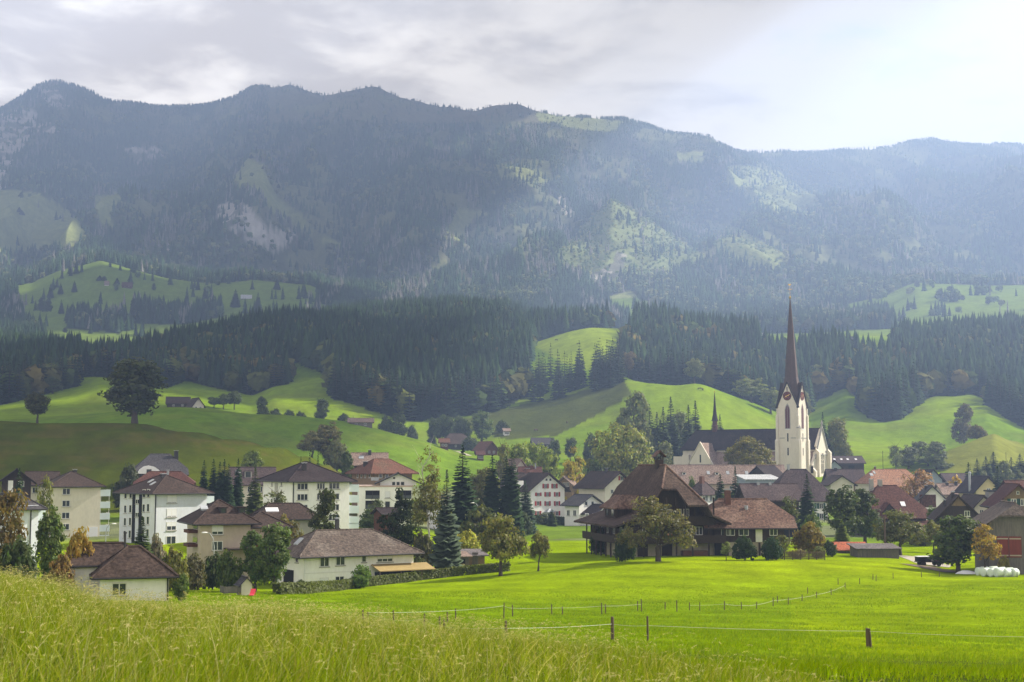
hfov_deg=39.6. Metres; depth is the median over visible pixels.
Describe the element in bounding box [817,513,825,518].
window
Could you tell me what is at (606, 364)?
spruce tree
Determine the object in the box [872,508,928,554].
fruit tree
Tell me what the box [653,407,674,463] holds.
spruce tree
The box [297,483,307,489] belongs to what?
window
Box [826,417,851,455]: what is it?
leafy tree
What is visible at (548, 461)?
leafy tree
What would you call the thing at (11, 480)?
chalet
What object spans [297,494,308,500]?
window
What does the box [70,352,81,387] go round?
spruce tree
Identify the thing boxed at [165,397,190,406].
farmhouse
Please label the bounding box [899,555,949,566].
gravel path
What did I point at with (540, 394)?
spruce tree
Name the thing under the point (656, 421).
spruce tree
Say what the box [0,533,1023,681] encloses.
meadow
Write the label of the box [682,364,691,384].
spruce tree
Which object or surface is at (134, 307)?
leafy tree
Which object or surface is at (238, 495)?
fir tree
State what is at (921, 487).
house
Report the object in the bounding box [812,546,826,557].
bush
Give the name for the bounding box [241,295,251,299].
barn
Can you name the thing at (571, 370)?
spruce tree
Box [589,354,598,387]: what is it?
spruce tree
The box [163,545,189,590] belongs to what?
bush
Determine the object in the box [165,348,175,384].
spruce tree
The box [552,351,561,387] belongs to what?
spruce tree
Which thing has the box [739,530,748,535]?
window
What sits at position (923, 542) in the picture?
bush
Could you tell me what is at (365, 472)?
farmhouse
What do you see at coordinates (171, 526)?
window
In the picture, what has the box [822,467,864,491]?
house
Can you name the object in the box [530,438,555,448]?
barn
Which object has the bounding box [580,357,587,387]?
spruce tree
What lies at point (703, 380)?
spruce tree
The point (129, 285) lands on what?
chalet
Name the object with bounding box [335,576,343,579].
window
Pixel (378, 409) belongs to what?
spruce tree
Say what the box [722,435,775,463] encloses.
walnut tree
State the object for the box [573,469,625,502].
house
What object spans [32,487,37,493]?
window
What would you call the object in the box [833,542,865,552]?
shed
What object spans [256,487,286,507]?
leafy tree
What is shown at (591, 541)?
bush
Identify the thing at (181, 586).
bush
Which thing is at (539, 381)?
spruce tree
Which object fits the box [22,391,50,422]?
leafy tree
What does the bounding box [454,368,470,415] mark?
spruce tree
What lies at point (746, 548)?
bush
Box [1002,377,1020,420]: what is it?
spruce tree
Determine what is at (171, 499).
window
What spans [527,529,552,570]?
fruit tree
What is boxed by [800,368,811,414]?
spruce tree
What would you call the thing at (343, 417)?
bush
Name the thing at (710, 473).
rectory
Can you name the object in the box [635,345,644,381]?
spruce tree
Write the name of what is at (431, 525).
house
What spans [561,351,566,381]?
spruce tree
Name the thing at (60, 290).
spruce tree
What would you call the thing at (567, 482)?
chalet
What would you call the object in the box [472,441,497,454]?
chalet
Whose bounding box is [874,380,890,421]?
spruce tree
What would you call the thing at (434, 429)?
leafy tree
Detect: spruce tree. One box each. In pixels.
[0,355,19,403]
[0,371,4,404]
[41,359,48,393]
[46,285,53,298]
[57,284,63,293]
[57,357,65,388]
[58,299,63,313]
[60,355,68,389]
[65,357,74,387]
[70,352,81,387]
[71,280,77,291]
[74,346,85,381]
[95,343,106,376]
[98,335,112,377]
[132,516,152,552]
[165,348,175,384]
[230,289,240,306]
[240,364,253,394]
[245,466,262,514]
[254,293,261,311]
[263,355,271,389]
[269,355,280,386]
[273,279,280,289]
[275,351,286,385]
[326,352,339,394]
[326,357,338,395]
[330,368,340,398]
[351,370,367,405]
[366,373,377,410]
[370,366,381,405]
[376,371,388,410]
[380,367,398,415]
[384,381,396,413]
[392,365,402,413]
[401,377,417,420]
[402,372,411,392]
[407,371,420,414]
[410,374,418,415]
[415,389,426,420]
[426,431,436,444]
[428,470,462,570]
[447,445,479,534]
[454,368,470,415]
[484,367,498,411]
[486,369,500,410]
[496,370,508,408]
[520,366,529,396]
[520,481,537,534]
[525,343,534,379]
[527,367,537,401]
[531,356,542,392]
[532,353,541,387]
[534,358,545,395]
[536,369,543,401]
[537,356,548,393]
[543,359,550,386]
[546,343,553,380]
[550,370,558,399]
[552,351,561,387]
[552,352,561,385]
[554,358,564,396]
[558,367,567,397]
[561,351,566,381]
[563,356,570,385]
[564,358,574,391]
[568,354,573,380]
[571,360,581,389]
[572,361,582,389]
[573,340,586,374]
[573,343,587,381]
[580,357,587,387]
[587,343,597,377]
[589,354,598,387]
[590,360,598,391]
[591,344,599,380]
[596,355,605,387]
[597,353,605,386]
[600,354,609,387]
[603,348,617,387]
[609,350,619,383]
[614,339,623,370]
[615,352,623,383]
[632,348,641,381]
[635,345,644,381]
[642,345,656,383]
[644,355,655,383]
[647,348,655,381]
[647,404,656,462]
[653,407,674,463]
[653,412,659,433]
[655,347,665,383]
[655,350,665,384]
[659,339,678,384]
[662,397,680,455]
[664,357,679,384]
[677,349,690,384]
[677,405,693,455]
[679,348,686,384]
[682,345,691,384]
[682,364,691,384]
[688,346,701,383]
[690,401,701,431]
[698,347,705,384]
[699,357,709,386]
[710,349,723,390]
[719,358,735,395]
[721,357,730,390]
[730,365,738,396]
[731,466,737,497]
[733,360,744,398]
[745,362,757,402]
[755,376,765,406]
[796,474,821,530]
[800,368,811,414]
[807,381,815,411]
[816,362,831,397]
[819,412,829,449]
[833,519,851,541]
[866,370,885,418]
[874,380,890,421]
[877,374,893,420]
[883,385,894,420]
[890,376,904,417]
[893,369,908,418]
[893,381,904,419]
[900,365,912,412]
[900,371,911,411]
[909,359,923,405]
[916,359,926,398]
[943,365,954,395]
[965,364,976,393]
[972,459,983,474]
[974,361,984,395]
[979,456,993,480]
[982,366,997,406]
[986,452,1001,479]
[992,466,1001,489]
[993,375,1004,412]
[1001,375,1017,416]
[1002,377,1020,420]
[1004,378,1019,414]
[1008,457,1020,479]
[1013,455,1023,479]
[1017,387,1023,426]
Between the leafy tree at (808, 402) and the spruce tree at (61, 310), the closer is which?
the leafy tree at (808, 402)
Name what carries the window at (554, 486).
in the house at (547, 490)
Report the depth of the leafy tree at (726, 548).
199.09 m
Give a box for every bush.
[0,535,41,581]
[42,551,77,588]
[66,526,94,580]
[149,533,167,560]
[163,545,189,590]
[171,572,189,600]
[187,552,206,589]
[201,551,220,588]
[216,549,245,586]
[270,408,281,414]
[280,513,303,539]
[284,409,294,415]
[296,410,305,416]
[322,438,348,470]
[337,413,349,421]
[350,564,370,587]
[359,509,373,528]
[377,416,395,433]
[406,425,418,438]
[413,529,433,564]
[414,556,426,571]
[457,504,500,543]
[457,529,480,548]
[460,436,478,450]
[495,419,509,432]
[522,511,533,534]
[535,513,548,524]
[546,512,557,526]
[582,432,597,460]
[585,458,603,474]
[588,528,604,553]
[612,529,636,561]
[688,476,695,487]
[731,535,757,559]
[760,536,783,559]
[786,549,804,557]
[791,521,825,550]
[800,511,822,533]
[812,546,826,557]
[823,540,837,556]
[909,537,931,545]
[933,462,954,467]
[948,474,961,482]
[966,424,987,438]
[997,555,1010,567]
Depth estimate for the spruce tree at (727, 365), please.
952.19 m
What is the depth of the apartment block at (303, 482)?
249.54 m
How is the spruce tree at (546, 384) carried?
on the hills
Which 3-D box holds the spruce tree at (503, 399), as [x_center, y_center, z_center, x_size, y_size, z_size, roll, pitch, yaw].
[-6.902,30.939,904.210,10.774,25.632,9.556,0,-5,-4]
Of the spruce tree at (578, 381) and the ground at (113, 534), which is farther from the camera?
the spruce tree at (578, 381)
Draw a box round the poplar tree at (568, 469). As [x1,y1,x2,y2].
[561,446,585,499]
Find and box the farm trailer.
[914,555,942,565]
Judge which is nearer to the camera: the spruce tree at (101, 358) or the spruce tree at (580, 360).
the spruce tree at (580, 360)
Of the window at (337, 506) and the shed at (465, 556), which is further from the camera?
the window at (337, 506)
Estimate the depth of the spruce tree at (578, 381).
930.62 m
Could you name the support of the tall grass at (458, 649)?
on the meadow
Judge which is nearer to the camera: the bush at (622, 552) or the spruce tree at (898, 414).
the bush at (622, 552)
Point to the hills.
(84, 429)
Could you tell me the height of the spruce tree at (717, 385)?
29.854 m
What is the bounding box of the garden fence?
[768,550,824,559]
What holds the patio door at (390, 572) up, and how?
in the house at (336, 553)
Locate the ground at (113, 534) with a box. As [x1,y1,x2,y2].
[38,513,933,544]
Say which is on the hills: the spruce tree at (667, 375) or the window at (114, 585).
the spruce tree at (667, 375)
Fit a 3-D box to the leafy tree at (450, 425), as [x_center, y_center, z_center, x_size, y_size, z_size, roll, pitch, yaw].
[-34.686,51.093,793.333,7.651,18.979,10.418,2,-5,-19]
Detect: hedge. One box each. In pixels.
[272,562,510,594]
[532,515,564,524]
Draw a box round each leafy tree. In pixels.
[0,471,30,560]
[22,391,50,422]
[32,504,67,580]
[33,466,53,569]
[37,298,44,310]
[44,298,52,311]
[44,376,63,393]
[110,462,138,508]
[130,297,136,314]
[207,397,218,407]
[216,393,230,408]
[228,391,242,409]
[239,449,264,466]
[239,529,268,590]
[254,522,291,590]
[256,396,269,413]
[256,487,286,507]
[296,430,326,457]
[314,399,329,418]
[314,421,347,455]
[339,451,354,483]
[367,498,385,521]
[391,411,408,435]
[426,417,442,438]
[435,414,446,437]
[442,416,457,436]
[453,415,463,432]
[458,419,472,436]
[468,466,500,507]
[471,411,495,440]
[495,434,510,481]
[506,442,534,465]
[522,441,544,468]
[536,447,562,478]
[548,438,560,461]
[563,437,576,460]
[610,411,630,450]
[617,390,649,455]
[623,351,636,378]
[632,417,657,456]
[657,441,672,465]
[672,409,687,446]
[683,358,704,383]
[720,540,731,560]
[731,378,768,402]
[759,387,778,413]
[771,532,790,558]
[780,493,800,540]
[804,390,813,413]
[822,484,865,536]
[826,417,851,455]
[851,488,885,542]
[887,443,902,468]
[899,445,918,468]
[899,459,934,497]
[910,441,928,458]
[916,456,934,465]
[924,505,936,530]
[925,441,947,469]
[926,514,980,572]
[950,403,973,443]
[971,519,1002,567]
[978,471,987,475]
[992,460,1014,485]
[1012,469,1023,479]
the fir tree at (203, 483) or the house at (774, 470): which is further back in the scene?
the house at (774, 470)
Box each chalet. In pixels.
[0,468,35,498]
[121,282,132,288]
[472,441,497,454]
[559,476,577,500]
[926,491,977,542]
[979,482,1023,508]
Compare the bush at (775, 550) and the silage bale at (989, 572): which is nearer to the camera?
the silage bale at (989, 572)
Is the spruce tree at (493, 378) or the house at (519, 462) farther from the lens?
the spruce tree at (493, 378)
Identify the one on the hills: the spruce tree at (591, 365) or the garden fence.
the spruce tree at (591, 365)
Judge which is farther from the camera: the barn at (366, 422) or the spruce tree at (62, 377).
the spruce tree at (62, 377)
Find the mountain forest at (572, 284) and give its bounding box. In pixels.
[0,78,1023,336]
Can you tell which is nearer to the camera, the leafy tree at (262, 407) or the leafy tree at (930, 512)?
the leafy tree at (930, 512)
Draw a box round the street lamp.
[202,532,214,588]
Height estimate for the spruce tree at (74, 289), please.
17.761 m
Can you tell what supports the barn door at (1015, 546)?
in the barn at (1005, 519)
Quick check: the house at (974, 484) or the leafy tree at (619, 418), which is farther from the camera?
the leafy tree at (619, 418)
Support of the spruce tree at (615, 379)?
on the hills
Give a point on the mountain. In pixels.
(40, 226)
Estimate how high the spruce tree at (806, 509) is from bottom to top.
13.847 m
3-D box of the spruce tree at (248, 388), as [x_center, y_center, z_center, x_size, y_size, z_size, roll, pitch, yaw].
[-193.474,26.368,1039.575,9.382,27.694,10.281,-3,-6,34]
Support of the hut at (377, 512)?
on the meadow
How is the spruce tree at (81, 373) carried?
on the hills
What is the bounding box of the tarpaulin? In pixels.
[955,570,974,573]
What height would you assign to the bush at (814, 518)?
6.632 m
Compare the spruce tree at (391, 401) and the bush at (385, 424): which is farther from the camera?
the spruce tree at (391, 401)
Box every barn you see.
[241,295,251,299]
[347,418,373,427]
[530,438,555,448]
[734,482,802,536]
[832,456,865,469]
[967,500,1023,573]
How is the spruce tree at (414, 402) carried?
on the hills
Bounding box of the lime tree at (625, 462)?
[580,422,653,476]
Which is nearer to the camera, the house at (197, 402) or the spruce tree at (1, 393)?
the house at (197, 402)
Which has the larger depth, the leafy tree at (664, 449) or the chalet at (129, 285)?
the chalet at (129, 285)
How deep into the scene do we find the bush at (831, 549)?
211.50 m
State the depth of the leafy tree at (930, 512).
281.66 m
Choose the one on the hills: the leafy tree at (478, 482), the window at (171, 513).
the leafy tree at (478, 482)
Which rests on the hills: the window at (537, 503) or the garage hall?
the garage hall
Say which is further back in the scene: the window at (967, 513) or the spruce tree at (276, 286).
the spruce tree at (276, 286)
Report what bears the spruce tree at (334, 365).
on the hills
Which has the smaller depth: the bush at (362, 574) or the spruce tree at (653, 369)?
the bush at (362, 574)
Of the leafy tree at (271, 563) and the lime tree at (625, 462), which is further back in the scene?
the lime tree at (625, 462)
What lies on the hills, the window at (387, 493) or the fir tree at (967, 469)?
the fir tree at (967, 469)
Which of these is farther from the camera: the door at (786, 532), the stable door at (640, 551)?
the door at (786, 532)
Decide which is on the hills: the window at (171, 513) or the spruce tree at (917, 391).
the spruce tree at (917, 391)
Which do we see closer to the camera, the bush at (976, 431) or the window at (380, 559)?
the window at (380, 559)
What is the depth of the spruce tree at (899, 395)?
922.65 m
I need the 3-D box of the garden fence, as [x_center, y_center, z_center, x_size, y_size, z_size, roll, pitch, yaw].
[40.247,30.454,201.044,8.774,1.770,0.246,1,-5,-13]
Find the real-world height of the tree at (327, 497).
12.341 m
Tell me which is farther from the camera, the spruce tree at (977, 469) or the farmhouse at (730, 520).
the spruce tree at (977, 469)
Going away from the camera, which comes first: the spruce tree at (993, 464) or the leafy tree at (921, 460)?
the spruce tree at (993, 464)
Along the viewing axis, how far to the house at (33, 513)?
185.83 m
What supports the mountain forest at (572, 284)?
on the mountain
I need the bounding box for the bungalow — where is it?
[55,532,179,600]
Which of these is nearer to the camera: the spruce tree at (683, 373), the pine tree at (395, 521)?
the pine tree at (395, 521)
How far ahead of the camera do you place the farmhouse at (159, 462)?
354.92 m
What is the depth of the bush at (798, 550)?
203.29 m
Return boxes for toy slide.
[249,589,255,595]
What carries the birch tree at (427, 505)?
on the meadow
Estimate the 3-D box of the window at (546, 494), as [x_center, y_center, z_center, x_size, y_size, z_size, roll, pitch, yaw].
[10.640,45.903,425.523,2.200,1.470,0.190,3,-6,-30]
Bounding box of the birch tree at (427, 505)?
[408,441,451,538]
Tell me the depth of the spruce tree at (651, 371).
967.74 m
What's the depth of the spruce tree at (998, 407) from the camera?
929.28 m
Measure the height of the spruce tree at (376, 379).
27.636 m
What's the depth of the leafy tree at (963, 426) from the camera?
797.22 m
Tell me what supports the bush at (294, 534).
on the meadow
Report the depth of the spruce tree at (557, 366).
950.00 m
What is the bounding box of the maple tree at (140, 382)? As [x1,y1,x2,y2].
[97,356,167,423]
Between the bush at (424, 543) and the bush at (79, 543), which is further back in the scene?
the bush at (424, 543)
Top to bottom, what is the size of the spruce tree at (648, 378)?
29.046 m
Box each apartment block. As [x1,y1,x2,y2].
[38,469,109,537]
[113,473,214,544]
[256,461,358,528]
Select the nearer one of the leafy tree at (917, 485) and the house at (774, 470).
the leafy tree at (917, 485)
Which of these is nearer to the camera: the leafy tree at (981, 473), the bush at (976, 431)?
the leafy tree at (981, 473)
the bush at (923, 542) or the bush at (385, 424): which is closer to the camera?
the bush at (923, 542)
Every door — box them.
[86,527,97,536]
[375,571,410,581]
[472,552,477,564]
[637,544,647,556]
[662,544,671,555]
[756,530,761,541]
[784,529,796,536]
[997,536,1008,556]
[1009,536,1021,557]
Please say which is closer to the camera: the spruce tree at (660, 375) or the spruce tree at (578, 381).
the spruce tree at (578, 381)
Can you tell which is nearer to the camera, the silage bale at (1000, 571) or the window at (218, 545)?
the silage bale at (1000, 571)
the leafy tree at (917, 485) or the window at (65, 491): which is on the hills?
the leafy tree at (917, 485)
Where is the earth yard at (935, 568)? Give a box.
[901,563,974,571]
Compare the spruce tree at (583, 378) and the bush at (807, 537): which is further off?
the spruce tree at (583, 378)
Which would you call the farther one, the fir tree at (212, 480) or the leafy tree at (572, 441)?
the leafy tree at (572, 441)
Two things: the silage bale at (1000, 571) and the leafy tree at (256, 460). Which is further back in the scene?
the leafy tree at (256, 460)
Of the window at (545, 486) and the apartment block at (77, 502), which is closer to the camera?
the apartment block at (77, 502)
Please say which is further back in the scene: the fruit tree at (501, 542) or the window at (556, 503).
the window at (556, 503)
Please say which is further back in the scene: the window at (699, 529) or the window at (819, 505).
the window at (819, 505)
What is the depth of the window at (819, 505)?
383.34 m
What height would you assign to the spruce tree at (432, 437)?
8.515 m
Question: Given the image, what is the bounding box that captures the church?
[673,284,831,476]
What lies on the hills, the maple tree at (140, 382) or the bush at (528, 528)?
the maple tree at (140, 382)
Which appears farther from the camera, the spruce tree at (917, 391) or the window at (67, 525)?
the spruce tree at (917, 391)
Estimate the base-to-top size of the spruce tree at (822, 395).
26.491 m
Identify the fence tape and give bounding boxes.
[370,604,639,612]
[370,614,1015,636]
[717,585,844,605]
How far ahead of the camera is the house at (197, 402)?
698.92 m
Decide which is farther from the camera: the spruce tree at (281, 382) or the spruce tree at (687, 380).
the spruce tree at (281, 382)
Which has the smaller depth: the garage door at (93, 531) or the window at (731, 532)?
the window at (731, 532)
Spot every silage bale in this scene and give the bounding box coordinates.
[975,567,983,574]
[980,568,988,575]
[987,568,995,576]
[993,567,1004,576]
[1003,568,1011,576]
[1011,568,1019,576]
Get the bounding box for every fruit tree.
[477,512,530,575]
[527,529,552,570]
[614,495,697,561]
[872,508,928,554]
[923,519,942,552]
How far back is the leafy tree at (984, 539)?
185.75 m
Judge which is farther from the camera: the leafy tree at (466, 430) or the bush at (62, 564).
the leafy tree at (466, 430)
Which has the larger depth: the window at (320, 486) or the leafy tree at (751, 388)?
the leafy tree at (751, 388)
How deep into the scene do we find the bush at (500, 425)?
827.38 m
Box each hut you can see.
[370,507,397,531]
[501,428,510,435]
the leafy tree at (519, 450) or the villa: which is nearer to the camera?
the villa
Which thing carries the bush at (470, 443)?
on the hills
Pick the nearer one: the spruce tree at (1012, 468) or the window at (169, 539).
the window at (169, 539)
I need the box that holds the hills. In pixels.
[0,261,1023,534]
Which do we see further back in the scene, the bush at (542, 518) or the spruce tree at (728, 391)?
the spruce tree at (728, 391)
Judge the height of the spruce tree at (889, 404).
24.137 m
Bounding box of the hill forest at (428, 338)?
[0,293,1023,414]
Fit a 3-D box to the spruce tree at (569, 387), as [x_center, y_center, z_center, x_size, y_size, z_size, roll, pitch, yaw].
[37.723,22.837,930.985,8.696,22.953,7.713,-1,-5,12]
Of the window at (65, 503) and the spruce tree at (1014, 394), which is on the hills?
the spruce tree at (1014, 394)
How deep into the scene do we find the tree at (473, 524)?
247.47 m
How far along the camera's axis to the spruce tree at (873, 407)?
919.12 m
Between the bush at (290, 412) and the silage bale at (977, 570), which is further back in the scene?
the bush at (290, 412)
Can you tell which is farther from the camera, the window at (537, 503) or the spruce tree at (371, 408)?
the spruce tree at (371, 408)
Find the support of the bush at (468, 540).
on the meadow
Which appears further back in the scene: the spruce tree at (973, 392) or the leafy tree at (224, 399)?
the spruce tree at (973, 392)
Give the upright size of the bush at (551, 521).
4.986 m
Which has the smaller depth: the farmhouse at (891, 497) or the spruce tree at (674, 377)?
the farmhouse at (891, 497)
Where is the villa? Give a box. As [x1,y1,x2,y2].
[177,499,292,580]
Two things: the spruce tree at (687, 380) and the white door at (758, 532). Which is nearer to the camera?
the white door at (758, 532)
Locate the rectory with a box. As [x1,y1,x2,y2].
[669,464,784,492]
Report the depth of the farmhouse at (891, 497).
313.26 m
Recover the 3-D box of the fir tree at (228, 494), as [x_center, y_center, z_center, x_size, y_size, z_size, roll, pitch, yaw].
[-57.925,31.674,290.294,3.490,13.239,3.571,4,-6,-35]
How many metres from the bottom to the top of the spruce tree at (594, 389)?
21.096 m
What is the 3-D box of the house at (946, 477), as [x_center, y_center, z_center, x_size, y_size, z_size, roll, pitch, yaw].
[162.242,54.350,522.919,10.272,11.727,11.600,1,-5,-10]
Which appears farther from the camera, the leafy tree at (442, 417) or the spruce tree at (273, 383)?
the spruce tree at (273, 383)
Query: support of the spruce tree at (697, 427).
on the hills
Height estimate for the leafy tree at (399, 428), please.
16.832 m
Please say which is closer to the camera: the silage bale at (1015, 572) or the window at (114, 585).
the window at (114, 585)
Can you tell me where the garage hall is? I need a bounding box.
[734,474,777,487]
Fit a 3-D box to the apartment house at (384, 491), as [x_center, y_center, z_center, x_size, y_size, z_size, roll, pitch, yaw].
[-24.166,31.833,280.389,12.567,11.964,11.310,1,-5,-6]
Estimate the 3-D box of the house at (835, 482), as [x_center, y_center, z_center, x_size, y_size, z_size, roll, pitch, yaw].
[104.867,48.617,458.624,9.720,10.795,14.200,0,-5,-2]
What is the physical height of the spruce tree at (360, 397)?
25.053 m
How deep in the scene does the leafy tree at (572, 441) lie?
636.89 m
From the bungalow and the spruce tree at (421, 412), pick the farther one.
the spruce tree at (421, 412)
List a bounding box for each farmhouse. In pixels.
[132,450,188,478]
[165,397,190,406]
[345,458,418,513]
[444,433,467,449]
[574,450,797,557]
[853,479,930,536]
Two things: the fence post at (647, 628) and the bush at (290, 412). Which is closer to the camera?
the fence post at (647, 628)
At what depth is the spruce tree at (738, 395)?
946.81 m
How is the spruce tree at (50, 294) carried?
on the hills
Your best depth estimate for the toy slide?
146.83 m
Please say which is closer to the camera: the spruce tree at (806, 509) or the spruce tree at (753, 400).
the spruce tree at (806, 509)
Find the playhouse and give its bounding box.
[220,575,255,594]
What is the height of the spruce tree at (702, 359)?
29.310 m
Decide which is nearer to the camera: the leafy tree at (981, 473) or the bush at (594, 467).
the bush at (594, 467)
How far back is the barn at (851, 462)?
608.91 m
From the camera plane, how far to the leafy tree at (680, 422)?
650.37 m
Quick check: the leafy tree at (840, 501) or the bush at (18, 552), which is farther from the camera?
the leafy tree at (840, 501)
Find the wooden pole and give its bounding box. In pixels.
[884,516,885,542]
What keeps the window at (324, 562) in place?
in the house at (336, 553)
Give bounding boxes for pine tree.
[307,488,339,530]
[375,486,423,545]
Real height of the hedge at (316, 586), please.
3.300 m
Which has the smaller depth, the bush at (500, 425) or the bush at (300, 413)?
the bush at (300, 413)
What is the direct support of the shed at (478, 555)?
on the meadow
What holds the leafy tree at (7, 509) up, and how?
on the meadow
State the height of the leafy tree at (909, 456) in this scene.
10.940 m
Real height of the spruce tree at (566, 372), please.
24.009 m
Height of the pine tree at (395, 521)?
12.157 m
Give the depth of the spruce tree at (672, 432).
636.68 m
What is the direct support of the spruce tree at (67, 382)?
on the hills
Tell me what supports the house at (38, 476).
on the ground at (113, 534)
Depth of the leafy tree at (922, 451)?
628.12 m
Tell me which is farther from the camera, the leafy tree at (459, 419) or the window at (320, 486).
the leafy tree at (459, 419)
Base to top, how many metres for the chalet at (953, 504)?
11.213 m
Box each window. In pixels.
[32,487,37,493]
[62,488,69,494]
[62,500,69,506]
[62,512,69,518]
[63,524,69,530]
[111,583,127,596]
[166,495,177,503]
[166,509,176,517]
[166,522,176,530]
[166,536,175,543]
[211,541,223,551]
[212,525,223,535]
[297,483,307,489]
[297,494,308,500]
[316,483,324,489]
[319,558,328,567]
[328,482,339,489]
[328,514,338,520]
[331,504,339,510]
[335,557,345,566]
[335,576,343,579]
[376,556,392,562]
[384,491,389,498]
[535,501,540,505]
[542,484,548,488]
[544,492,550,496]
[544,501,550,505]
[551,484,557,488]
[554,492,559,496]
[554,501,559,505]
[683,509,688,515]
[696,527,702,534]
[726,530,734,535]
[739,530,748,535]
[769,530,777,535]
[817,503,824,508]
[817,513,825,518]
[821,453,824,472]
[964,511,970,516]
[1017,499,1023,505]
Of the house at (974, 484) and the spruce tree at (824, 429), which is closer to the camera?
the house at (974, 484)
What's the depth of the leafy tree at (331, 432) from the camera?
452.02 m
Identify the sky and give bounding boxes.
[0,0,1023,152]
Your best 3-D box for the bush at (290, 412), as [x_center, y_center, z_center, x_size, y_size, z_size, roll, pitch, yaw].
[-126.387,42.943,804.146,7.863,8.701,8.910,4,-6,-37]
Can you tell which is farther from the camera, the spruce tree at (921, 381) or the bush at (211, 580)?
the spruce tree at (921, 381)
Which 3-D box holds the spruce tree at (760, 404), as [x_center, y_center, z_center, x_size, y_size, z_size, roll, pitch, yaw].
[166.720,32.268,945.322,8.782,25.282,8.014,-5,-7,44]
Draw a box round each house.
[0,492,47,573]
[25,471,59,500]
[133,470,195,484]
[185,397,205,407]
[229,467,275,510]
[249,502,315,534]
[269,518,435,582]
[350,449,388,467]
[358,472,420,524]
[424,495,448,528]
[495,459,525,479]
[499,468,570,516]
[517,464,542,471]
[560,494,603,525]
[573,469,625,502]
[692,476,715,504]
[748,465,782,477]
[774,464,829,519]
[820,475,857,493]
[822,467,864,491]
[832,460,843,468]
[854,466,919,490]
[905,481,934,492]
[914,484,945,519]
[915,469,945,484]
[934,481,960,497]
[939,473,965,482]
[954,472,994,496]
[961,490,995,513]
[997,480,1023,489]
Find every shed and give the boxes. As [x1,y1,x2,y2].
[438,438,449,449]
[460,549,488,564]
[460,551,472,565]
[475,450,485,460]
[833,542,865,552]
[846,543,901,558]
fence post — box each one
[611,617,613,639]
[646,616,648,640]
[865,628,871,646]
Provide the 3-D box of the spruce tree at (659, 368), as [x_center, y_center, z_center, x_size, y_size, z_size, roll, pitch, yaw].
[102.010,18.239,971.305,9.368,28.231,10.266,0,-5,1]
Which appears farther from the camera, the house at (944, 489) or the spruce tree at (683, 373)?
the spruce tree at (683, 373)
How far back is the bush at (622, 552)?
200.63 m
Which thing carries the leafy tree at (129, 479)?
on the hills
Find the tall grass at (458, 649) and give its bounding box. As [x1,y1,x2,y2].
[0,566,849,681]
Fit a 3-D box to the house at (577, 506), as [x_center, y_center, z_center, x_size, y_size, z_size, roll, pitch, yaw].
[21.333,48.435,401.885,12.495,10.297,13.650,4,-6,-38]
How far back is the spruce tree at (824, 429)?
638.43 m
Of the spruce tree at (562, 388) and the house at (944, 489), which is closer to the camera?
the house at (944, 489)
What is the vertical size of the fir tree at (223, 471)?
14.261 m
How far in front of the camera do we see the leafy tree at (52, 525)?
139.26 m
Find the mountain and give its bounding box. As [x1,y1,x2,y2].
[0,82,1023,302]
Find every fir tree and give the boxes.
[14,467,23,494]
[199,460,210,503]
[207,459,216,496]
[213,462,224,500]
[220,459,227,490]
[222,464,235,505]
[232,459,244,506]
[481,455,502,519]
[499,456,509,515]
[501,452,525,538]
[714,474,724,500]
[964,462,972,479]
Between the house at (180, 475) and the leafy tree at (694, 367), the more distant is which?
the leafy tree at (694, 367)
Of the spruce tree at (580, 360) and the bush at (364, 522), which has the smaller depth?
the bush at (364, 522)
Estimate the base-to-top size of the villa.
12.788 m
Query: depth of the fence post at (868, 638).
67.96 m
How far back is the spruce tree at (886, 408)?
910.51 m
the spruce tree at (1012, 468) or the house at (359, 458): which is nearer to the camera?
the house at (359, 458)
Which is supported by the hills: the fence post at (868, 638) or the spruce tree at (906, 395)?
the spruce tree at (906, 395)
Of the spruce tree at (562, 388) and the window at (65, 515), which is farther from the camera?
the spruce tree at (562, 388)
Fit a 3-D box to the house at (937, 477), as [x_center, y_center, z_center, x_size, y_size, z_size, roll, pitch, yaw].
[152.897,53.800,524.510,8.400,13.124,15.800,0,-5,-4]
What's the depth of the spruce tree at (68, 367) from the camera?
980.07 m
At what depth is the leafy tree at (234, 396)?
853.66 m
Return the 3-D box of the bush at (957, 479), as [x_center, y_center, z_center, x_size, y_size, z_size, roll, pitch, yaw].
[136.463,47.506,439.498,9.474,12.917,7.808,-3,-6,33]
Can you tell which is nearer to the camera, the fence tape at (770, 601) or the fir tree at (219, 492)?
the fence tape at (770, 601)
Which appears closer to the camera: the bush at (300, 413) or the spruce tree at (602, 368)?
the bush at (300, 413)
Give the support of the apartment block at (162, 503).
on the ground at (113, 534)
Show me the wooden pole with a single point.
(884, 531)
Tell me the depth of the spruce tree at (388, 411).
869.35 m
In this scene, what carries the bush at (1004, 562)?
on the meadow
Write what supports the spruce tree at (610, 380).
on the hills
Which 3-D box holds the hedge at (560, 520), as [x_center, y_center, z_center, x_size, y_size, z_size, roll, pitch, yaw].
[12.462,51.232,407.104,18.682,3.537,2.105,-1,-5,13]

